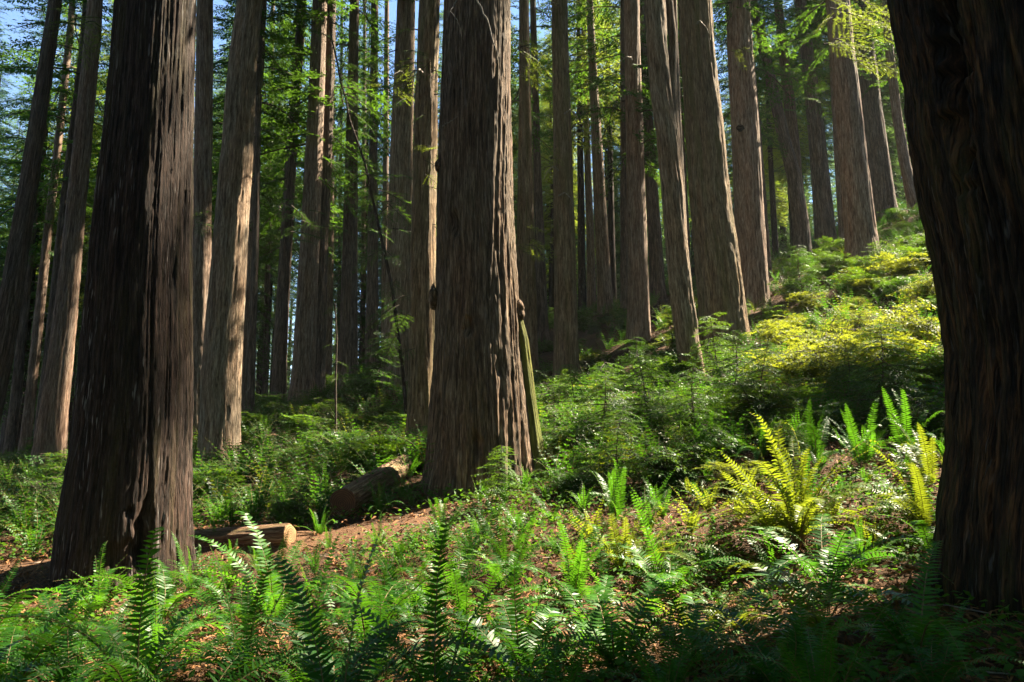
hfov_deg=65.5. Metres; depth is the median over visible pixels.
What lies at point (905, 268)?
huckleberry shrub
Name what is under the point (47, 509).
sword fern
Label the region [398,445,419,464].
sword fern
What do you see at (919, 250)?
huckleberry shrub
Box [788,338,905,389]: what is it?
huckleberry shrub
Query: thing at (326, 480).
sword fern
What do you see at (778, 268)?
huckleberry shrub
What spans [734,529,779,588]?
sword fern
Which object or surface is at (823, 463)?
sword fern
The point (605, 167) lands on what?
conifer tree
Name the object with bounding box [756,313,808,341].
huckleberry shrub
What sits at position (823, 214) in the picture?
redwood tree
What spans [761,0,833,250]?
conifer tree
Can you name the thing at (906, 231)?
huckleberry shrub
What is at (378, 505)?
sword fern
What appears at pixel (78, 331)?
conifer tree
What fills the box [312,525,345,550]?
sword fern
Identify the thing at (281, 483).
sword fern
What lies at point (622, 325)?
huckleberry shrub
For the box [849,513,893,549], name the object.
sword fern
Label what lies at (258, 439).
fern carpet
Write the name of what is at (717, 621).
sword fern
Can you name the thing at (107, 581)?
sword fern
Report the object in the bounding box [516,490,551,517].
sword fern
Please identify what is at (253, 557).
sword fern
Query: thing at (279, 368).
redwood tree
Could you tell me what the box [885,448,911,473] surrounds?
sword fern
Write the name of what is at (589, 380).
huckleberry shrub
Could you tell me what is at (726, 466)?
huckleberry shrub
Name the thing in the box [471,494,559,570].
sword fern
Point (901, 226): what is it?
huckleberry shrub
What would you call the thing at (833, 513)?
sword fern
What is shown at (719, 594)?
sword fern
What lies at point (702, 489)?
sword fern
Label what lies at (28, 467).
huckleberry shrub
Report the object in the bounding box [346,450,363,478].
sword fern
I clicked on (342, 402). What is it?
huckleberry shrub
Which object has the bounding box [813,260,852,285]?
huckleberry shrub
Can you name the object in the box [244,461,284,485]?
huckleberry shrub
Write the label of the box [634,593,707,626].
sword fern
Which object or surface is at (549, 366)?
huckleberry shrub
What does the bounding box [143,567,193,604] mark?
sword fern
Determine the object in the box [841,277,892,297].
huckleberry shrub
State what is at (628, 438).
huckleberry shrub
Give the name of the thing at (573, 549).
sword fern
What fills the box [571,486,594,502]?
sword fern
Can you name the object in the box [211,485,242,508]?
sword fern
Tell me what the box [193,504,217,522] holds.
sword fern
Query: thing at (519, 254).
redwood tree
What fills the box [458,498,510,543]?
sword fern
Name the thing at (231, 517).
sword fern
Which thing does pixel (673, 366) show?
huckleberry shrub
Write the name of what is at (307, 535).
dirt path
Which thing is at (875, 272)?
huckleberry shrub
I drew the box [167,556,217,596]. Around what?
sword fern
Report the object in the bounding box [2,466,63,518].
huckleberry shrub
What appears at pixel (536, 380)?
huckleberry shrub
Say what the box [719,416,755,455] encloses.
sword fern
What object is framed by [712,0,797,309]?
redwood tree
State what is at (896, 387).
huckleberry shrub
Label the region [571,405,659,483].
hemlock sapling
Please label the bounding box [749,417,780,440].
sword fern
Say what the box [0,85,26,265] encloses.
conifer tree
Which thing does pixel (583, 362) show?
huckleberry shrub
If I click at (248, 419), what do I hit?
huckleberry shrub
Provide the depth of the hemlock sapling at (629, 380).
18.19 m
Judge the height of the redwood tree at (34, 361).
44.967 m
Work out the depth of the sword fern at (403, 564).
10.19 m
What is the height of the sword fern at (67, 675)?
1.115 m
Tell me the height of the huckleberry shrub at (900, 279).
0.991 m
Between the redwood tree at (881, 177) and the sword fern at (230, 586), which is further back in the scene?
the redwood tree at (881, 177)
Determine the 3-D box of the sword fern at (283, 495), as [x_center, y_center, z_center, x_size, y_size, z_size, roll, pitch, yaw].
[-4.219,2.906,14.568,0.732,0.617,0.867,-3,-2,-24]
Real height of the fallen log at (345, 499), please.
1.142 m
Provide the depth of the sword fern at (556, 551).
10.10 m
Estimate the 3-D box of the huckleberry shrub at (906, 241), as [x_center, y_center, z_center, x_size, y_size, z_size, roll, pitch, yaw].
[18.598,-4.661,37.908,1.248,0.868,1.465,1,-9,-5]
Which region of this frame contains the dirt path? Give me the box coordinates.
[0,516,430,572]
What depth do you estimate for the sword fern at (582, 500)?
12.15 m
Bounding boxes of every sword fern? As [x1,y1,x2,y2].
[0,497,44,533]
[0,509,13,533]
[0,527,259,681]
[0,544,178,618]
[0,560,40,617]
[0,576,131,681]
[0,577,162,656]
[0,588,116,681]
[0,590,100,657]
[0,593,43,641]
[0,634,89,681]
[2,509,16,533]
[3,507,52,551]
[9,596,176,673]
[13,495,53,522]
[29,495,57,528]
[37,558,235,626]
[58,556,134,599]
[83,562,225,681]
[88,596,230,646]
[93,635,311,681]
[124,545,335,681]
[137,581,210,618]
[142,531,238,595]
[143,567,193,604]
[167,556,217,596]
[175,511,368,629]
[175,547,240,607]
[177,611,294,656]
[181,574,290,628]
[192,544,254,590]
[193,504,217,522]
[202,490,246,525]
[206,540,252,570]
[207,512,224,531]
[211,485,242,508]
[212,499,250,525]
[213,533,403,681]
[224,531,314,589]
[224,618,406,681]
[227,528,524,681]
[230,486,273,504]
[234,534,279,565]
[235,486,256,501]
[247,555,265,577]
[266,471,299,495]
[266,499,297,523]
[269,477,301,501]
[270,485,305,519]
[270,561,508,677]
[272,586,450,681]
[273,480,296,502]
[276,526,332,575]
[288,556,347,643]
[295,558,326,592]
[297,504,331,534]
[303,489,336,519]
[304,479,331,504]
[304,551,401,613]
[305,465,343,495]
[311,460,336,477]
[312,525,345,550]
[314,515,537,681]
[315,567,448,608]
[318,481,343,499]
[335,539,380,573]
[339,553,377,579]
[345,513,412,550]
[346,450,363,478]
[350,543,479,621]
[358,480,404,513]
[370,519,423,564]
[370,550,572,662]
[371,541,420,584]
[378,468,429,502]
[380,563,448,631]
[389,547,428,574]
[393,548,527,606]
[393,560,643,681]
[395,446,424,478]
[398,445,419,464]
[402,524,427,552]
[403,482,423,506]
[408,497,477,539]
[410,562,433,583]
[416,514,459,554]
[440,506,491,553]
[444,549,486,623]
[448,518,492,565]
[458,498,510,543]
[461,511,562,593]
[466,478,492,502]
[466,510,491,529]
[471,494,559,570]
[483,494,510,518]
[488,575,700,669]
[489,537,558,652]
[490,471,526,503]
[496,501,539,538]
[496,517,623,620]
[496,601,619,681]
[498,499,522,532]
[502,560,743,681]
[507,526,527,549]
[513,466,545,493]
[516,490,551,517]
[530,522,580,556]
[532,455,572,481]
[532,502,564,523]
[533,476,557,499]
[542,438,571,466]
[543,432,555,456]
[545,526,591,560]
[554,554,574,580]
[555,524,629,609]
[556,466,594,493]
[561,500,611,546]
[562,511,588,527]
[562,575,788,674]
[566,483,603,513]
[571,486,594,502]
[577,603,714,681]
[581,493,661,580]
[586,456,669,522]
[587,492,760,604]
[596,507,727,576]
[597,471,640,504]
[602,477,636,496]
[615,590,772,654]
[619,423,651,449]
[621,485,671,529]
[626,434,651,454]
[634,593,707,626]
[638,472,675,500]
[639,485,669,510]
[639,523,673,549]
[644,484,690,518]
[649,417,666,442]
[651,603,808,681]
[657,481,725,534]
[662,409,753,469]
[672,514,760,568]
[673,429,694,452]
[678,478,713,508]
[683,412,902,567]
[683,478,706,499]
[684,578,739,606]
[687,479,726,514]
[688,443,798,569]
[691,596,787,628]
[693,457,717,484]
[697,574,921,681]
[702,513,953,605]
[707,595,909,681]
[708,535,950,632]
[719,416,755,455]
[720,456,759,495]
[721,407,805,460]
[726,561,899,658]
[729,492,752,519]
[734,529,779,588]
[745,420,764,438]
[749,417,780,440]
[754,460,772,476]
[764,526,834,581]
[769,397,844,462]
[775,403,819,438]
[780,540,1023,675]
[783,424,815,448]
[793,455,822,481]
[796,473,843,507]
[798,445,842,472]
[816,398,914,473]
[816,422,838,443]
[816,473,854,501]
[820,491,857,525]
[822,517,913,571]
[831,425,855,448]
[837,417,864,432]
[838,443,934,539]
[841,598,1023,681]
[847,466,882,485]
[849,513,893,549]
[853,594,956,623]
[856,391,897,426]
[856,426,883,451]
[859,422,889,449]
[859,468,906,516]
[864,408,907,437]
[868,418,938,487]
[869,514,934,558]
[879,388,943,457]
[881,410,911,433]
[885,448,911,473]
[900,415,932,437]
[925,430,944,459]
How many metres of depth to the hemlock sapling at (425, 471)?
14.60 m
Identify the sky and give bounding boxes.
[0,0,901,378]
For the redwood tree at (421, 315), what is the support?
on the ground at (548, 356)
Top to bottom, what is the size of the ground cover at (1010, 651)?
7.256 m
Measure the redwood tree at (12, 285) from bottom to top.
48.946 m
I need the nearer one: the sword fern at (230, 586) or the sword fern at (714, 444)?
the sword fern at (230, 586)
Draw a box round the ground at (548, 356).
[0,210,1023,681]
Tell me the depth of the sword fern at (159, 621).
7.40 m
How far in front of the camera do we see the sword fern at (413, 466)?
15.95 m
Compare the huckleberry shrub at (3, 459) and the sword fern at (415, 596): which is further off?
the huckleberry shrub at (3, 459)
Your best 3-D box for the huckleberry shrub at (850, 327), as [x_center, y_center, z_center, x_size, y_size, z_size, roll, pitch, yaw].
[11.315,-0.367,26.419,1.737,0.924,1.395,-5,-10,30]
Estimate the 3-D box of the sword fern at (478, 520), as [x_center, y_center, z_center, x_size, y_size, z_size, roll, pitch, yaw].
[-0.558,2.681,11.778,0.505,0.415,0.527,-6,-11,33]
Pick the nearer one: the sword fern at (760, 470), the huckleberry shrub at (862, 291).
the sword fern at (760, 470)
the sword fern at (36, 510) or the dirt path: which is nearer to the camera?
the dirt path
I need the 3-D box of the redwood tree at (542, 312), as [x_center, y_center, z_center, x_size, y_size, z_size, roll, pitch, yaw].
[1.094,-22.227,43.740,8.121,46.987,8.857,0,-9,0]
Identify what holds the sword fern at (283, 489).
on the ground at (548, 356)
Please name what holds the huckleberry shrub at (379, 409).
on the ground at (548, 356)
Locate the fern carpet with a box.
[0,199,944,554]
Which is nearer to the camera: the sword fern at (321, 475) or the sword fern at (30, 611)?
the sword fern at (30, 611)
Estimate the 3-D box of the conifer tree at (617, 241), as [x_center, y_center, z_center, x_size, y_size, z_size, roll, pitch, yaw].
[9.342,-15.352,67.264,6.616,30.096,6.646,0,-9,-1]
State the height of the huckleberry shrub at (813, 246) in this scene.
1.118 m
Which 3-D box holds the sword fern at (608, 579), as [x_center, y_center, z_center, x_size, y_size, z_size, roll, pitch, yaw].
[0.635,2.557,6.730,1.759,1.003,1.523,0,-9,0]
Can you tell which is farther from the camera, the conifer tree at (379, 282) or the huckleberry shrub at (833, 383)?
the conifer tree at (379, 282)
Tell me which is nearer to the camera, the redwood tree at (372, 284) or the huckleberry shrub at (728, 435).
the huckleberry shrub at (728, 435)
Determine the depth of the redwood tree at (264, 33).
35.55 m
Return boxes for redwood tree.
[0,0,61,422]
[0,0,106,454]
[0,0,112,445]
[0,0,113,461]
[28,0,111,465]
[48,0,196,597]
[192,0,213,440]
[194,0,334,415]
[196,0,262,464]
[213,0,315,416]
[217,0,360,398]
[260,0,357,406]
[260,0,391,395]
[262,5,274,395]
[287,0,413,391]
[325,78,334,380]
[332,0,417,372]
[337,8,342,375]
[345,0,436,395]
[360,2,365,373]
[362,0,440,442]
[380,0,388,362]
[420,0,548,498]
[510,0,585,342]
[511,0,552,321]
[515,0,556,376]
[539,0,645,313]
[544,0,579,384]
[568,0,682,310]
[581,1,596,311]
[590,0,682,302]
[594,0,684,346]
[641,1,728,286]
[644,0,706,388]
[678,0,754,358]
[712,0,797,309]
[712,0,808,277]
[713,0,821,262]
[755,0,871,247]
[776,0,899,262]
[789,0,887,238]
[811,0,899,223]
[852,0,917,213]
[887,0,1023,619]
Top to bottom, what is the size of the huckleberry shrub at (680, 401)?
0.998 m
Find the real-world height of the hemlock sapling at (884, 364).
2.202 m
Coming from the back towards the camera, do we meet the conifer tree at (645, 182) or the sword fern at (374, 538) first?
the conifer tree at (645, 182)
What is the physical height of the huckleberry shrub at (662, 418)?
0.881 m
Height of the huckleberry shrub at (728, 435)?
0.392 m
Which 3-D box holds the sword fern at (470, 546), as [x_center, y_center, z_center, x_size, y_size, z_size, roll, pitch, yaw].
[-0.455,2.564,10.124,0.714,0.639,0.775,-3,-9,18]
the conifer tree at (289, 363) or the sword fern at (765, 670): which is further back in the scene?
the conifer tree at (289, 363)
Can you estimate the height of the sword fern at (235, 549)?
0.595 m
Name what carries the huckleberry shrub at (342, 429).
on the ground at (548, 356)
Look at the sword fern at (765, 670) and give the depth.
5.02 m
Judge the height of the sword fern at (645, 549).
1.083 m
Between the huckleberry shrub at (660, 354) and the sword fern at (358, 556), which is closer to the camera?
the sword fern at (358, 556)
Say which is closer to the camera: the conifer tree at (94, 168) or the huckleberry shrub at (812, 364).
the huckleberry shrub at (812, 364)
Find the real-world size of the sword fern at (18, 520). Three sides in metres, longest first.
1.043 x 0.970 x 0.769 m
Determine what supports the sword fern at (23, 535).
on the ground at (548, 356)
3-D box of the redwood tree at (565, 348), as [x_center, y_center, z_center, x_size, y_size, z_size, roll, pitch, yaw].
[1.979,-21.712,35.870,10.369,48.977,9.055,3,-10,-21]
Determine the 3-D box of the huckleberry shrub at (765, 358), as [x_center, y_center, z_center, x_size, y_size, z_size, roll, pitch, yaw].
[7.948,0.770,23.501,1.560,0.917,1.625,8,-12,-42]
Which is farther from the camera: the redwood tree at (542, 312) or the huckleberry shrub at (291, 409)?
the redwood tree at (542, 312)
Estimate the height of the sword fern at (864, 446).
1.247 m
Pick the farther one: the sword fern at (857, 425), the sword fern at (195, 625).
the sword fern at (857, 425)
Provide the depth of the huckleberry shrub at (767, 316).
32.05 m
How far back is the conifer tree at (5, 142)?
48.21 m
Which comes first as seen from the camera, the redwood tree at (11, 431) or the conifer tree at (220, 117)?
the redwood tree at (11, 431)
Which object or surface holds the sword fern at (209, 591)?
on the ground at (548, 356)
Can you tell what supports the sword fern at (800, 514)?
on the ground at (548, 356)
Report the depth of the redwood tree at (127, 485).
11.17 m
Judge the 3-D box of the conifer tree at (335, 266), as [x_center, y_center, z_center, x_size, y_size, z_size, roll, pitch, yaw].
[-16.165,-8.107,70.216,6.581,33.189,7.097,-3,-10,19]
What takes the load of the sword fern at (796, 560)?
on the ground at (548, 356)
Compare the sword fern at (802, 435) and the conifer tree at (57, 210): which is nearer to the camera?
the sword fern at (802, 435)
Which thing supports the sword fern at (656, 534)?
on the ground at (548, 356)
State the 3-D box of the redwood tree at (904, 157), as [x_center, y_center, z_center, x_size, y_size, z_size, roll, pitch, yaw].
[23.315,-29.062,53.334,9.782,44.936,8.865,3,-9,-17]
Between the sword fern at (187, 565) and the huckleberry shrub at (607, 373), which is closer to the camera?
the sword fern at (187, 565)
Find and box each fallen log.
[194,523,296,547]
[329,454,416,516]
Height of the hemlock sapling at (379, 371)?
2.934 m
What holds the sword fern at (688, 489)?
on the ground at (548, 356)
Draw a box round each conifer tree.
[0,1,94,455]
[0,2,21,284]
[0,23,19,426]
[0,48,54,451]
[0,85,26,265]
[0,130,49,452]
[0,361,40,439]
[2,1,103,312]
[31,68,104,444]
[32,132,80,357]
[34,0,112,307]
[42,0,113,254]
[47,40,110,419]
[68,95,100,444]
[90,6,216,216]
[193,0,294,257]
[212,0,357,267]
[212,3,298,396]
[212,40,263,300]
[212,46,228,194]
[212,109,219,237]
[213,16,231,132]
[246,270,273,401]
[255,265,293,397]
[257,98,298,402]
[258,2,303,395]
[258,34,305,395]
[287,268,296,387]
[290,73,359,314]
[290,87,342,316]
[332,49,380,373]
[334,0,382,275]
[334,2,390,371]
[335,163,382,357]
[357,94,392,307]
[378,35,436,349]
[414,0,443,227]
[436,0,552,200]
[436,73,517,257]
[510,0,518,252]
[510,19,532,239]
[511,67,517,253]
[512,0,552,239]
[514,30,592,313]
[515,19,585,315]
[518,0,619,314]
[544,159,548,307]
[546,36,617,307]
[568,0,619,305]
[584,66,619,249]
[593,2,666,296]
[614,20,663,222]
[614,158,664,277]
[644,0,732,204]
[658,168,690,221]
[689,7,789,252]
[722,46,777,239]
[724,0,809,258]
[760,100,807,246]
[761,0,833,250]
[763,0,832,149]
[774,0,831,119]
[780,76,834,190]
[815,0,897,76]
[834,38,911,204]
[855,0,906,135]
[878,13,903,108]
[880,56,910,202]
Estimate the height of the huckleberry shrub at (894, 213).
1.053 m
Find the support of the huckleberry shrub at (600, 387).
on the ground at (548, 356)
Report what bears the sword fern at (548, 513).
on the ground at (548, 356)
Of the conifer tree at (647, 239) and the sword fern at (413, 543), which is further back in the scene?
the conifer tree at (647, 239)
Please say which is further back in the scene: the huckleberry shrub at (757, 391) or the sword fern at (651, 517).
the huckleberry shrub at (757, 391)
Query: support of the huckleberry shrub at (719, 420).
on the ground at (548, 356)
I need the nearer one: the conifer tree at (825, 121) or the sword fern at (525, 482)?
the sword fern at (525, 482)
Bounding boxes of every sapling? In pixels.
[324,303,347,434]
[339,331,404,400]
[418,442,434,488]
[463,443,526,505]
[545,364,596,413]
[554,361,648,452]
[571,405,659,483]
[603,334,687,425]
[651,309,675,350]
[658,362,743,472]
[681,312,746,382]
[695,328,765,411]
[711,341,820,425]
[766,243,834,297]
[812,320,942,428]
[818,341,878,411]
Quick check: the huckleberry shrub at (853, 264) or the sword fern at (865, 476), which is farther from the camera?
the huckleberry shrub at (853, 264)
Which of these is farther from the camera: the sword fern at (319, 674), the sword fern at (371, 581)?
the sword fern at (371, 581)
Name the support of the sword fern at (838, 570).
on the ground at (548, 356)
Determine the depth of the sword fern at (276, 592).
7.71 m
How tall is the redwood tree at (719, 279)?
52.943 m
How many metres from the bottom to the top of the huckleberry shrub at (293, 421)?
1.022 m
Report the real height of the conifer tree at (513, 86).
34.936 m
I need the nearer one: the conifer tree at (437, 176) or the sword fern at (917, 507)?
the sword fern at (917, 507)
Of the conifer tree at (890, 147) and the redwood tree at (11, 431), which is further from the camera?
the conifer tree at (890, 147)
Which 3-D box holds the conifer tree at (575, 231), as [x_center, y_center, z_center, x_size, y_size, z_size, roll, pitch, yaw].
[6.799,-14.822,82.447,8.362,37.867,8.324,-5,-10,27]
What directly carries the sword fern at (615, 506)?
on the ground at (548, 356)
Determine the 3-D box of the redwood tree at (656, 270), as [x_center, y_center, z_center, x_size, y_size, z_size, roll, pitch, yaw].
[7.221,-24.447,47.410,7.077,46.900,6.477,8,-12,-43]
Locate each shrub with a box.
[0,451,21,466]
[0,490,41,528]
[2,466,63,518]
[6,450,30,469]
[7,463,57,481]
[19,437,68,457]
[22,448,67,479]
[22,460,65,484]
[193,429,266,449]
[193,463,248,503]
[202,459,258,475]
[232,443,259,454]
[241,411,281,432]
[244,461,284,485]
[255,392,287,411]
[256,490,321,524]
[260,400,316,422]
[260,440,312,470]
[262,400,298,416]
[270,436,343,477]
[277,411,341,438]
[287,424,359,446]
[291,389,339,402]
[299,395,327,408]
[302,430,358,457]
[307,394,350,423]
[322,430,405,477]
[326,372,337,393]
[334,394,357,408]
[337,375,386,397]
[341,412,404,432]
[342,368,375,385]
[345,435,387,450]
[361,400,403,422]
[389,429,426,467]
[409,426,427,437]
[532,367,566,398]
[533,366,568,385]
[534,377,581,408]
[535,386,573,414]
[536,377,578,393]
[536,464,602,499]
[537,398,589,434]
[538,340,552,352]
[539,361,552,370]
[539,419,569,442]
[542,423,612,460]
[548,307,553,328]
[568,447,621,474]
[569,373,620,389]
[573,371,625,405]
[577,309,599,331]
[578,338,586,346]
[579,349,610,368]
[583,367,633,386]
[593,393,637,417]
[602,393,683,427]
[607,430,647,448]
[614,313,626,331]
[619,438,730,493]
[624,344,675,371]
[626,340,648,350]
[630,349,695,392]
[643,403,705,442]
[650,294,670,320]
[652,390,720,419]
[654,385,708,406]
[656,305,672,320]
[665,277,695,295]
[665,335,676,350]
[680,381,729,405]
[693,461,770,488]
[705,410,741,432]
[707,380,824,433]
[710,386,796,421]
[712,348,754,368]
[716,431,745,447]
[720,371,826,432]
[735,344,842,387]
[742,319,811,354]
[745,419,809,458]
[746,303,757,313]
[749,304,798,327]
[751,351,789,363]
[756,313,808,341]
[760,316,814,340]
[764,343,793,355]
[767,275,817,297]
[770,334,864,391]
[772,256,796,274]
[773,328,855,348]
[779,345,862,381]
[779,386,835,410]
[780,330,864,368]
[780,337,834,352]
[781,354,857,390]
[782,319,814,334]
[783,289,830,315]
[784,404,864,437]
[785,311,824,332]
[787,395,823,419]
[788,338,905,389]
[800,261,825,280]
[803,382,893,414]
[805,376,852,402]
[810,248,842,268]
[812,237,839,254]
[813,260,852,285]
[813,297,836,309]
[814,236,844,257]
[819,303,896,338]
[824,302,873,324]
[827,266,874,293]
[828,319,921,346]
[829,254,858,272]
[830,266,886,285]
[831,316,876,336]
[835,270,890,295]
[838,347,919,384]
[839,294,877,309]
[840,254,887,273]
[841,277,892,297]
[844,255,895,276]
[845,327,938,366]
[846,255,871,271]
[853,379,930,393]
[863,238,903,268]
[863,251,930,280]
[867,294,940,349]
[868,277,902,298]
[874,384,944,418]
[876,205,911,222]
[877,228,892,235]
[880,395,945,443]
[881,275,918,298]
[884,218,918,234]
[887,272,935,303]
[889,234,920,247]
[889,246,930,266]
[890,351,943,392]
[894,302,932,324]
[897,233,925,257]
[901,226,917,237]
[908,210,919,220]
[912,296,936,315]
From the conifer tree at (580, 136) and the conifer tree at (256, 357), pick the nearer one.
the conifer tree at (580, 136)
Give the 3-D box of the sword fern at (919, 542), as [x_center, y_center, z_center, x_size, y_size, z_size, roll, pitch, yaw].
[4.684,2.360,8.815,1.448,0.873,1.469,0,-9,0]
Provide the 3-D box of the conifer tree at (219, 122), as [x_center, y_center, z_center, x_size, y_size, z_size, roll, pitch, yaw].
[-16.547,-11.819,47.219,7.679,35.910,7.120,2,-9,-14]
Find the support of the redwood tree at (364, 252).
on the ground at (548, 356)
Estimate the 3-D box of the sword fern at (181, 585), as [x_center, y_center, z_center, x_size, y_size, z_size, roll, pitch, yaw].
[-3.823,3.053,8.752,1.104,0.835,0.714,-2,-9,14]
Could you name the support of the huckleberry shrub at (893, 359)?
on the ground at (548, 356)
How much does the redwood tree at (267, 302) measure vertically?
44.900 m
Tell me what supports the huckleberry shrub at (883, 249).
on the ground at (548, 356)
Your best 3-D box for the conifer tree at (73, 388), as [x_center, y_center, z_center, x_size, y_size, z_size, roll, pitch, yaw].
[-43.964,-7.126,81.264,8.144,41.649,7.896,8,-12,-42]
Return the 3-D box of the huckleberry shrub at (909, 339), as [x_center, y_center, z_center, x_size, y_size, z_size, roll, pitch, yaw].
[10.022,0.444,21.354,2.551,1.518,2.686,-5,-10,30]
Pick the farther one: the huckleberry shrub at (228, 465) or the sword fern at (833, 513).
the huckleberry shrub at (228, 465)
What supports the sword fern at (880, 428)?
on the ground at (548, 356)
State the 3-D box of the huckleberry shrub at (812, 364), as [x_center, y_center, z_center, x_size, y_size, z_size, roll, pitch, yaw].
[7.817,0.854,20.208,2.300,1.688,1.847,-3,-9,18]
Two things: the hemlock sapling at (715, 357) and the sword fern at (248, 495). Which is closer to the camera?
the sword fern at (248, 495)
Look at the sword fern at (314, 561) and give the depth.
10.85 m
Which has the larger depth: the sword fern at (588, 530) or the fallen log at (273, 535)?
the fallen log at (273, 535)
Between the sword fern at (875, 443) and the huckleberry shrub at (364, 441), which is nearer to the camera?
the sword fern at (875, 443)
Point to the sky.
(16, 15)
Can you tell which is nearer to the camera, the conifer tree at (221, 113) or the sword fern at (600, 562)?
the sword fern at (600, 562)
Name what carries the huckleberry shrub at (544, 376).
on the ground at (548, 356)
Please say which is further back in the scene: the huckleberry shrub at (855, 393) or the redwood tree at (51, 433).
the redwood tree at (51, 433)
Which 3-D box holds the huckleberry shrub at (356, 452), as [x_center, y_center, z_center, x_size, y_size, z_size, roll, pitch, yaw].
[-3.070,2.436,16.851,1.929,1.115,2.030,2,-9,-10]
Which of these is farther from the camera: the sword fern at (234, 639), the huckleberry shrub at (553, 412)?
the huckleberry shrub at (553, 412)
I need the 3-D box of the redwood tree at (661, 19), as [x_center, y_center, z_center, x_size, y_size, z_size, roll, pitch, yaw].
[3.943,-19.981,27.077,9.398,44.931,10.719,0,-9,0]
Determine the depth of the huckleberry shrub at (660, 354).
29.66 m
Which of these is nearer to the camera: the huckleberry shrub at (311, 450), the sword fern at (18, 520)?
the sword fern at (18, 520)
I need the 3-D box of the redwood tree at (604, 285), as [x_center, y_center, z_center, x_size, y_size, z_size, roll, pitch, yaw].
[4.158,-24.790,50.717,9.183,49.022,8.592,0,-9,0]
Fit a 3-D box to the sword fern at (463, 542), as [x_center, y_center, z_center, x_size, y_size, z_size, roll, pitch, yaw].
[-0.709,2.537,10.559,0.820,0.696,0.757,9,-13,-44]
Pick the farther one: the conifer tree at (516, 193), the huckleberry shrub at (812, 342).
the conifer tree at (516, 193)
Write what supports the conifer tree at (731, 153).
on the ground at (548, 356)
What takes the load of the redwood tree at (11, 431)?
on the ground at (548, 356)
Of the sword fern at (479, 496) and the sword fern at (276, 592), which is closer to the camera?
the sword fern at (276, 592)
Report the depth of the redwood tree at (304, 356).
36.19 m
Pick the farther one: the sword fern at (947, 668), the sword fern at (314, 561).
the sword fern at (314, 561)
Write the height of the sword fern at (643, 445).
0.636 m
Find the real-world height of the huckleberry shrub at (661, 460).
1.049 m
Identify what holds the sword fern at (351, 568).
on the ground at (548, 356)
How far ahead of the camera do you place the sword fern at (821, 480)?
10.60 m
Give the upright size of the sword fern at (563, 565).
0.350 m
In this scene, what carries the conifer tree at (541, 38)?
on the ground at (548, 356)
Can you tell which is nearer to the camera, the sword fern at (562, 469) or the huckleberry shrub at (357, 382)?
the sword fern at (562, 469)
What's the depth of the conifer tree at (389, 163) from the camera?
58.29 m
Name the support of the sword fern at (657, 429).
on the ground at (548, 356)
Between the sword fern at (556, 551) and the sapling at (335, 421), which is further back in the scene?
the sapling at (335, 421)
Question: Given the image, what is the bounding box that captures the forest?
[0,1,906,443]
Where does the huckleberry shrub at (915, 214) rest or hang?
on the ground at (548, 356)
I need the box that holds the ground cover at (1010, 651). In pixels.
[0,337,1023,681]
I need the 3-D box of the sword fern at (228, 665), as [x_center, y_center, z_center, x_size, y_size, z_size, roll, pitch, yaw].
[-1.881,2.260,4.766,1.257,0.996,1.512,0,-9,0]
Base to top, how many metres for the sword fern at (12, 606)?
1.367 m
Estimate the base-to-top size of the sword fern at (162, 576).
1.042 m
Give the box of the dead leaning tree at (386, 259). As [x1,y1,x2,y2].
[306,0,409,415]
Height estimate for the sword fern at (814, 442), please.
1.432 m
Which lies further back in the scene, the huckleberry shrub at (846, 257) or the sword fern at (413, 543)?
the huckleberry shrub at (846, 257)
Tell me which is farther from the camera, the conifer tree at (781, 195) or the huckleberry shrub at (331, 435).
the conifer tree at (781, 195)
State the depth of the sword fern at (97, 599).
8.97 m
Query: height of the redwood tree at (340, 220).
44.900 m
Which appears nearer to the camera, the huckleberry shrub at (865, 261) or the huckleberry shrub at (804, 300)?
the huckleberry shrub at (804, 300)
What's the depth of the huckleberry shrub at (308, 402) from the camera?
31.04 m
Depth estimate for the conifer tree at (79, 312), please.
62.10 m
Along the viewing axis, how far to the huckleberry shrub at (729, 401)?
17.78 m
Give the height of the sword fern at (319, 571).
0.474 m
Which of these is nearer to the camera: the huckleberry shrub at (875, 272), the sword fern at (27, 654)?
the sword fern at (27, 654)
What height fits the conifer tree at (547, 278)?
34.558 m
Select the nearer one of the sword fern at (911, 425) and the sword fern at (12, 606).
the sword fern at (12, 606)
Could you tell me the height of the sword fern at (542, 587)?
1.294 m
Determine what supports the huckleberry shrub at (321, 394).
on the ground at (548, 356)
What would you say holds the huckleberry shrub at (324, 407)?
on the ground at (548, 356)
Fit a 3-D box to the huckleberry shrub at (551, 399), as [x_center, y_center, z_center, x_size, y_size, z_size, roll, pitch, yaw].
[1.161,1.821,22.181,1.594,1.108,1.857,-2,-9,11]
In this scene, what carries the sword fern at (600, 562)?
on the ground at (548, 356)
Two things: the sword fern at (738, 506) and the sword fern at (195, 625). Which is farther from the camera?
the sword fern at (738, 506)
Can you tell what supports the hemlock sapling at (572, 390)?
on the ground at (548, 356)
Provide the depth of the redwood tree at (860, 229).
37.84 m
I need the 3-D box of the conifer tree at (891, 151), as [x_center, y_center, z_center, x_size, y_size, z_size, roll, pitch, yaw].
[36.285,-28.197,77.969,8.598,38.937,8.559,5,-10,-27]
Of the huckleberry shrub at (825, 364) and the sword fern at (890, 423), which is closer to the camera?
the sword fern at (890, 423)
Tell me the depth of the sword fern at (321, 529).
12.64 m
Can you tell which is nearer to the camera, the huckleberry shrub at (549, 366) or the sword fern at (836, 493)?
the sword fern at (836, 493)
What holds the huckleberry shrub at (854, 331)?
on the ground at (548, 356)
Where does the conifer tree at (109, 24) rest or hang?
on the ground at (548, 356)
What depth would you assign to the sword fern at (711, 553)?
9.40 m
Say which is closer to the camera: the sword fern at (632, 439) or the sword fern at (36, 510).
the sword fern at (632, 439)

